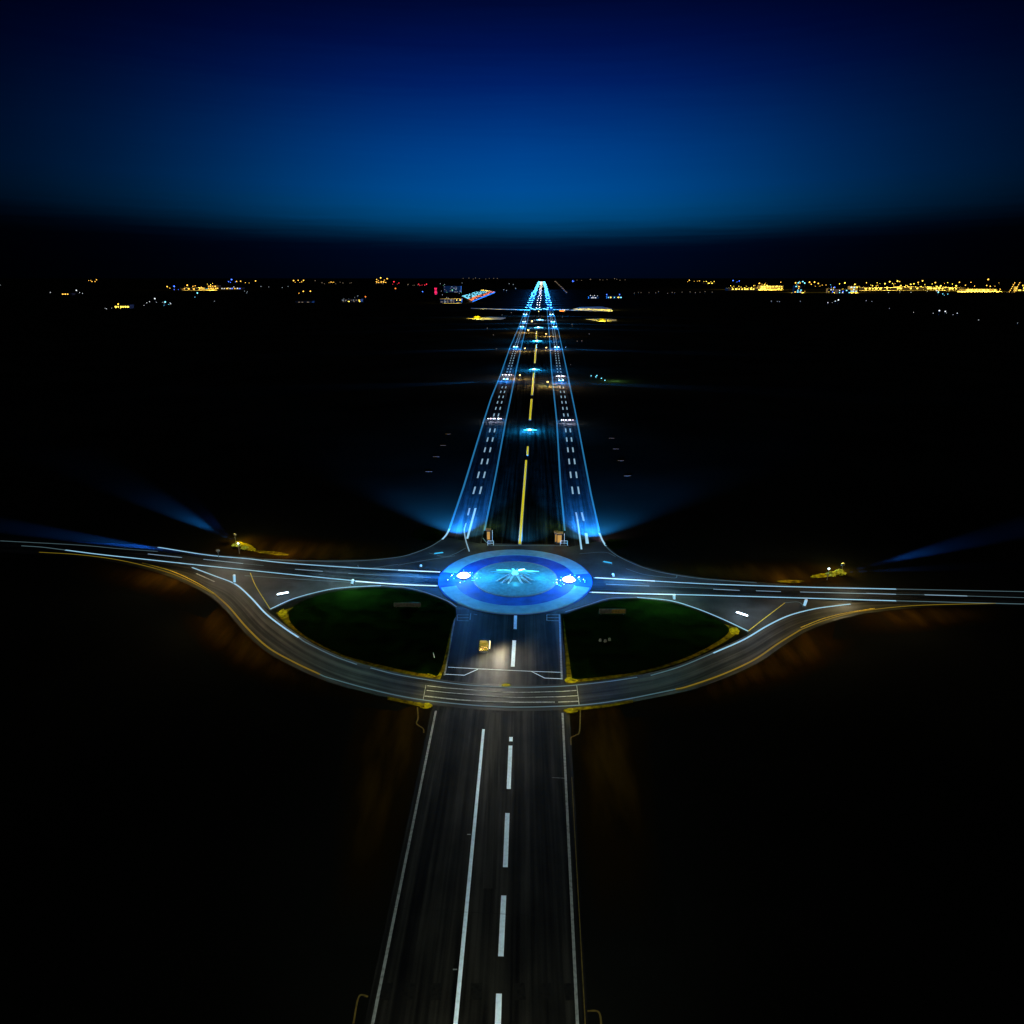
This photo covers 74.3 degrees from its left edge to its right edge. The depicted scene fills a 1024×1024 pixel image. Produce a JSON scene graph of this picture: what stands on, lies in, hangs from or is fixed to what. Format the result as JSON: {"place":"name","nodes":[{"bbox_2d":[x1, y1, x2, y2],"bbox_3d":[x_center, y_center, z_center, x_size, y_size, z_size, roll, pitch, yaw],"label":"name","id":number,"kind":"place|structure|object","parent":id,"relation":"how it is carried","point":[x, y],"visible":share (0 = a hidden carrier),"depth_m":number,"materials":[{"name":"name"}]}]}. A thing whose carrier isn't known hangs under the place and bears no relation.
{"place":"outdoors","nodes":[
{"label":"outdoors","id":0,"kind":"place"},
{"bbox_2d":[59,556,219,617],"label":"soil ground","id":1,"kind":"structure","parent":0,"point":[164,589],"depth_m":152.59,"materials":[{"name":"brown soil"}]},
{"bbox_2d":[171,605,411,710],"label":"soil ground","id":2,"kind":"structure","parent":0,"point":[218,635],"depth_m":119.92,"materials":[{"name":"brown soil"}]},
{"bbox_2d":[388,696,423,706],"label":"dry verge","id":3,"kind":"structure","parent":2,"relation":"on","point":[407,702],"depth_m":109.52,"materials":[{"name":"yellow plant"}]},
{"bbox_2d":[295,301,313,302],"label":"building","id":4,"kind":"structure","parent":0,"point":[304,301],"depth_m":1866.71,"materials":[{"name":"black"}]},
{"bbox_2d":[189,530,426,559],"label":"soil ground","id":5,"kind":"structure","parent":0,"point":[306,547],"depth_m":173.06,"materials":[{"name":"brown soil"}]},
{"bbox_2d":[231,542,241,546],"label":"shrub","id":6,"kind":"object","parent":5,"relation":"on","point":[234,544],"visible":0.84,"depth_m":172.80,"materials":[{"name":"yellow plant"}]},
{"bbox_2d":[237,542,255,550],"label":"dry verge","id":7,"kind":"structure","parent":5,"relation":"on","point":[251,548],"depth_m":172.44,"materials":[{"name":"yellow plant"}]},
{"bbox_2d":[255,551,288,554],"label":"dry verge","id":8,"kind":"structure","parent":5,"relation":"on","point":[273,552],"depth_m":169.06,"materials":[{"name":"yellow plant"}]},
{"bbox_2d":[341,299,362,301],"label":"building","id":9,"kind":"structure","parent":0,"point":[352,300],"depth_m":1920.47,"materials":[{"name":"black"}]},
{"bbox_2d":[352,994,367,1023],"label":"drain path","id":10,"kind":"structure","parent":0,"point":[356,1006],"depth_m":63.88,"materials":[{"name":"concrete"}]},
{"bbox_2d":[313,663,442,945],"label":"soil ground","id":11,"kind":"structure","parent":0,"point":[380,757],"depth_m":85.50,"materials":[{"name":"brown soil"}]},
{"bbox_2d":[416,707,423,732],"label":"drain path","id":12,"kind":"structure","parent":11,"relation":"on","point":[417,720],"depth_m":105.18,"materials":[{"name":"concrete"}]},
{"bbox_2d":[420,703,432,708],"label":"shrub","id":13,"kind":"object","parent":11,"relation":"on","point":[427,705],"visible":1,"depth_m":108.28,"materials":[{"name":"yellow plant"}]},
{"bbox_2d":[444,286,461,292],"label":"building","id":14,"kind":"structure","parent":0,"point":[449,289],"depth_m":3106.84,"materials":[{"name":"blue"}]},
{"bbox_2d":[364,609,588,1023],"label":"road","id":15,"kind":"structure","parent":0,"point":[484,924],"depth_m":79.33,"materials":[{"name":"grey asphalt"}]},
{"bbox_2d":[479,640,489,652],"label":"works trailer","id":16,"kind":"object","parent":15,"relation":"on","point":[483,647],"visible":1,"depth_m":123.62,"materials":[{"name":"metal"}]},
{"bbox_2d":[0,547,998,710],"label":"curve road","id":17,"kind":"structure","parent":0,"point":[259,624],"depth_m":120.14,"materials":[{"name":"grey asphalt"}]},
{"bbox_2d":[0,278,1023,1023],"bbox_3d":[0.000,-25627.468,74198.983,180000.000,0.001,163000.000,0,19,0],"label":"ground","id":18,"kind":"structure","parent":0,"point":[844,842],"depth_m":135.30,"materials":[{"name":"soil"}]},
{"bbox_2d":[114,305,133,308],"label":"building","id":19,"kind":"structure","parent":18,"relation":"on","point":[124,306],"depth_m":1518.93,"materials":[{"name":"yellow"}]},
{"bbox_2d":[182,289,216,290],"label":"yard surface","id":20,"kind":"object","parent":18,"relation":"on","point":[202,290],"visible":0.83,"depth_m":3728.14,"materials":[{"name":"yellow"}]},
{"bbox_2d":[180,288,204,289],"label":"building","id":21,"kind":"structure","parent":20,"relation":"on","point":[192,288],"depth_m":3842.89,"materials":[{"name":"yellow"}]},
{"bbox_2d":[207,285,220,288],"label":"building","id":22,"kind":"structure","parent":20,"relation":"on","point":[214,286],"depth_m":4080.65,"materials":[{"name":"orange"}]},
{"bbox_2d":[276,608,443,678],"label":"dry verge","id":23,"kind":"structure","parent":18,"relation":"on","point":[286,620],"depth_m":121.09,"materials":[{"name":"yellow plant"}]},
{"bbox_2d":[278,609,286,617],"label":"shrub","id":24,"kind":"object","parent":23,"relation":"on","point":[282,613],"visible":1,"depth_m":138.27,"materials":[{"name":"yellow plant"}]},
{"bbox_2d":[288,587,456,675],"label":"grass island","id":25,"kind":"structure","parent":23,"relation":"on","point":[373,625],"depth_m":133.41,"materials":[{"name":"green plant"}]},
{"bbox_2d":[394,603,420,607],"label":"information board","id":26,"kind":"object","parent":25,"relation":"on","point":[418,605],"visible":1,"depth_m":140.17,"materials":[{"name":"metal"}]},
{"bbox_2d":[442,625,451,671],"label":"dry verge","id":27,"kind":"structure","parent":25,"relation":"on","point":[445,659],"depth_m":123.19,"materials":[{"name":"yellow plant"}]},
{"bbox_2d":[469,292,494,301],"bbox_3d":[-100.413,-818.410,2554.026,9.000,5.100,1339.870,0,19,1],"label":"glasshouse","id":28,"kind":"structure","parent":18,"relation":"on","point":[478,298],"depth_m":2241.59,"materials":[{"name":"blue glass"}]},
{"bbox_2d":[468,317,503,319],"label":"yard surface","id":29,"kind":"object","parent":18,"relation":"on","point":[491,318],"visible":1,"depth_m":1147.80,"materials":[{"name":"yellow"}]},
{"bbox_2d":[447,279,540,543],"bbox_3d":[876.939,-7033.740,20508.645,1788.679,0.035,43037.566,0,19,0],"label":"carriageway","id":30,"kind":"structure","parent":18,"relation":"on","point":[478,487],"depth_m":257.34,"materials":[{"name":"asphalt"}]},
{"bbox_2d":[471,308,529,309],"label":"yard surface","id":31,"kind":"object","parent":18,"relation":"on","point":[500,309],"visible":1,"depth_m":1476.21,"materials":[{"name":"grey"}]},
{"bbox_2d":[196,508,851,632],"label":"junction surface","id":32,"kind":"object","parent":18,"relation":"on","point":[264,589],"visible":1,"depth_m":154.08,"materials":[{"name":"grey asphalt"}]},
{"bbox_2d":[276,592,288,595],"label":"island light","id":33,"kind":"object","parent":32,"relation":"on","point":[283,593],"visible":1,"depth_m":146.14,"materials":[{"name":"metal"}]},
{"bbox_2d":[438,550,591,614],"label":"roundabout surface","id":34,"kind":"object","parent":32,"relation":"on","point":[467,593],"visible":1,"depth_m":150.38,"materials":[{"name":"blue paint"}]},
{"bbox_2d":[450,572,480,582],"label":"floodlight","id":35,"kind":"object","parent":34,"relation":"on","point":[463,575],"visible":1,"depth_m":154.05,"materials":[{"name":"metal"}]},
{"bbox_2d":[553,575,585,586],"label":"floodlight","id":36,"kind":"object","parent":34,"relation":"on","point":[568,579],"visible":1,"depth_m":152.10,"materials":[{"name":"metal"}]},
{"bbox_2d":[473,561,556,596],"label":"central island","id":37,"kind":"structure","parent":32,"relation":"on","point":[544,577],"depth_m":152.93,"materials":[{"name":"stone"}]},
{"bbox_2d":[491,568,538,583],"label":"sculpture","id":38,"kind":"object","parent":37,"relation":"on","point":[513,573],"visible":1,"depth_m":152.69,"materials":[{"name":"metal"}]},
{"bbox_2d":[735,612,748,617],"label":"island light","id":39,"kind":"object","parent":32,"relation":"on","point":[742,614],"visible":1,"depth_m":137.16,"materials":[{"name":"metal"}]},
{"bbox_2d":[543,280,600,546],"bbox_3d":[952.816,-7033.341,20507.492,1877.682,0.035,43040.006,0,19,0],"label":"carriageway","id":40,"kind":"structure","parent":18,"relation":"on","point":[575,492],"depth_m":257.27,"materials":[{"name":"grey asphalt"}]},
{"bbox_2d":[572,306,612,311],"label":"yard surface","id":41,"kind":"object","parent":18,"relation":"on","point":[601,308],"visible":1,"depth_m":1476.21,"materials":[{"name":"yellow"}]},
{"bbox_2d":[587,1010,601,1023],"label":"drain path","id":42,"kind":"structure","parent":18,"relation":"on","point":[599,1013],"depth_m":63.22,"materials":[{"name":"concrete"}]},
{"bbox_2d":[586,318,616,321],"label":"yard surface","id":43,"kind":"object","parent":18,"relation":"on","point":[602,321],"visible":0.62,"depth_m":1120.11,"materials":[{"name":"yellow"}]},
{"bbox_2d":[606,296,621,298],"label":"building","id":44,"kind":"structure","parent":18,"relation":"on","point":[612,297],"depth_m":2252.17,"materials":[{"name":"blue"}]},
{"bbox_2d":[563,618,733,682],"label":"dry verge","id":45,"kind":"structure","parent":18,"relation":"on","point":[729,635],"depth_m":120.47,"materials":[{"name":"yellow plant"}]},
{"bbox_2d":[566,643,570,671],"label":"dry verge","id":46,"kind":"structure","parent":45,"relation":"on","point":[568,663],"depth_m":121.26,"materials":[{"name":"yellow plant"}]},
{"bbox_2d":[565,677,577,682],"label":"dry verge","id":47,"kind":"structure","parent":45,"relation":"on","point":[569,679],"depth_m":115.25,"materials":[{"name":"yellow plant"}]},
{"bbox_2d":[563,599,728,678],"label":"grass island","id":48,"kind":"structure","parent":45,"relation":"on","point":[643,634],"depth_m":129.68,"materials":[{"name":"green plant"}]},
{"bbox_2d":[729,627,739,634],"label":"dry verge","id":49,"kind":"structure","parent":45,"relation":"on","point":[734,630],"depth_m":131.34,"materials":[{"name":"yellow plant"}]},
{"bbox_2d":[0,537,1023,605],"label":"cross road","id":50,"kind":"structure","parent":0,"point":[430,578],"depth_m":152.47,"materials":[{"name":"grey asphalt"}]},
{"bbox_2d":[0,0,1023,277],"label":"sky","id":51,"kind":"structure","parent":0,"point":[139,138],"materials":[{"name":"blue"}]},
{"bbox_2d":[482,279,566,544],"bbox_3d":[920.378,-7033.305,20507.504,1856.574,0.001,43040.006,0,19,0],"label":"median ground","id":52,"kind":"structure","parent":0,"point":[543,519],"depth_m":258.85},
{"bbox_2d":[486,528,492,540],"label":"kiosk","id":53,"kind":"object","parent":52,"relation":"on","point":[488,530],"visible":1,"depth_m":176.02,"materials":[{"name":"orange"}]},
{"bbox_2d":[518,460,526,544],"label":"median rail","id":54,"kind":"object","parent":52,"relation":"on","point":[522,511],"visible":1,"depth_m":201.45,"materials":[{"name":"metal"}]},
{"bbox_2d":[529,399,532,419],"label":"median rail","id":55,"kind":"object","parent":52,"relation":"on","point":[530,410],"visible":1,"depth_m":351.27,"materials":[{"name":"metal"}]},
{"bbox_2d":[531,373,534,394],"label":"median rail","id":56,"kind":"object","parent":52,"relation":"on","point":[532,387],"visible":1,"depth_m":433.77,"materials":[{"name":"metal"}]},
{"bbox_2d":[534,344,536,362],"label":"median rail","id":57,"kind":"object","parent":52,"relation":"on","point":[535,353],"visible":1,"depth_m":607.97,"materials":[{"name":"metal"}]},
{"bbox_2d":[556,531,564,543],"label":"kiosk","id":58,"kind":"object","parent":52,"relation":"on","point":[559,536],"visible":1,"depth_m":174.14,"materials":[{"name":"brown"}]},
{"bbox_2d":[599,609,625,614],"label":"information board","id":59,"kind":"object","parent":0,"point":[612,611],"visible":1,"depth_m":137.35,"materials":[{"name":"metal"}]},
{"bbox_2d":[565,661,675,945],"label":"soil ground","id":60,"kind":"structure","parent":0,"point":[624,883],"depth_m":83.95,"materials":[{"name":"brown soil"}]},
{"bbox_2d":[563,708,577,712],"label":"dry verge","id":61,"kind":"structure","parent":60,"relation":"on","point":[569,710],"depth_m":107.26,"materials":[{"name":"yellow plant"}]},
{"bbox_2d":[570,710,580,744],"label":"drain path","id":62,"kind":"structure","parent":60,"relation":"on","point":[579,728],"depth_m":103.43,"materials":[{"name":"concrete"}]},
{"bbox_2d":[573,700,632,710],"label":"dry verge","id":63,"kind":"structure","parent":60,"relation":"on","point":[598,706],"depth_m":108.24,"materials":[{"name":"yellow plant"}]},
{"bbox_2d":[701,282,715,283],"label":"building","id":64,"kind":"structure","parent":0,"point":[708,282],"depth_m":7685.56,"materials":[{"name":"yellow"}]},
{"bbox_2d":[725,288,757,289],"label":"building","id":65,"kind":"structure","parent":0,"point":[741,289],"depth_m":3732.10,"materials":[{"name":"yellow"}]},
{"bbox_2d":[619,620,865,717],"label":"soil ground","id":66,"kind":"structure","parent":0,"point":[808,655],"depth_m":116.02,"materials":[{"name":"brown soil"}]},
{"bbox_2d":[640,558,874,586],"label":"soil ground","id":67,"kind":"structure","parent":0,"point":[770,570],"depth_m":159.40,"materials":[{"name":"brown soil"}]},
{"bbox_2d":[777,580,803,582],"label":"dry verge","id":68,"kind":"structure","parent":67,"relation":"on","point":[790,581],"depth_m":152.90,"materials":[{"name":"yellow plant"}]},
{"bbox_2d":[811,573,837,577],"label":"dry verge","id":69,"kind":"structure","parent":67,"relation":"on","point":[820,575],"depth_m":155.74,"materials":[{"name":"yellow plant"}]},
{"bbox_2d":[826,571,835,576],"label":"shrub","id":70,"kind":"object","parent":67,"relation":"on","point":[831,573],"visible":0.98,"depth_m":155.75,"materials":[{"name":"yellow plant"}]},
{"bbox_2d":[832,569,845,575],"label":"shrub","id":71,"kind":"object","parent":67,"relation":"on","point":[840,571],"visible":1,"depth_m":156.48,"materials":[{"name":"yellow plant"}]},
{"bbox_2d":[792,286,802,292],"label":"building","id":72,"kind":"structure","parent":0,"point":[797,289],"depth_m":3107.36,"materials":[{"name":"blue"}]},
{"bbox_2d":[826,289,833,292],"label":"building","id":73,"kind":"structure","parent":0,"point":[829,290],"depth_m":3109.70,"materials":[{"name":"black"}]},
{"bbox_2d":[834,289,850,293],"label":"building","id":74,"kind":"structure","parent":0,"point":[842,291],"depth_m":2968.36,"materials":[{"name":"black"}]},
{"bbox_2d":[848,286,857,291],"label":"building","id":75,"kind":"structure","parent":0,"point":[854,288],"depth_m":3262.87,"materials":[{"name":"white"}]},
{"bbox_2d":[859,287,899,289],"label":"building","id":76,"kind":"structure","parent":0,"point":[879,288],"depth_m":3841.12,"materials":[{"name":"yellow"}]},
{"bbox_2d":[859,290,955,290],"bbox_3d":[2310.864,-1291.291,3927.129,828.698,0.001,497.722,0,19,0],"label":"yard surface","id":77,"kind":"object","parent":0,"point":[907,290],"visible":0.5,"depth_m":3728.14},
{"bbox_2d":[900,287,935,289],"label":"building","id":78,"kind":"structure","parent":77,"relation":"on","point":[917,288],"depth_m":3841.12,"materials":[{"name":"yellow"}]},
{"bbox_2d":[934,287,964,289],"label":"building","id":79,"kind":"structure","parent":77,"relation":"on","point":[948,288],"depth_m":3841.12,"materials":[{"name":"yellow"}]},
{"bbox_2d":[832,605,1023,639],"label":"soil ground","id":80,"kind":"structure","parent":0,"point":[902,622],"depth_m":135.66,"materials":[{"name":"brown soil"}]},
{"bbox_2d":[959,289,996,290],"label":"building","id":81,"kind":"structure","parent":0,"point":[977,289],"depth_m":3530.81,"materials":[{"name":"yellow"}]},
{"bbox_2d":[958,291,1001,291],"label":"yard surface","id":82,"kind":"object","parent":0,"point":[980,291],"visible":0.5,"depth_m":3451.06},
{"bbox_2d":[1013,287,1023,291],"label":"building","id":83,"kind":"structure","parent":0,"point":[1019,289],"depth_m":3437.32,"materials":[{"name":"yellow"}]},
{"label":"yard surface","id":84,"kind":"structure","parent":0,"visible":0},
{"bbox_2d":[440,299,461,302],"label":"building","id":85,"kind":"structure","parent":84,"relation":"on","point":[450,300],"depth_m":1865.85,"materials":[{"name":"black"}]},
{"label":"yard surface","id":86,"kind":"structure","parent":0,"visible":0},
{"bbox_2d":[757,286,782,288],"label":"building","id":87,"kind":"structure","parent":86,"relation":"on","point":[769,287],"depth_m":4080.65,"materials":[{"name":"yellow"}]}
]}

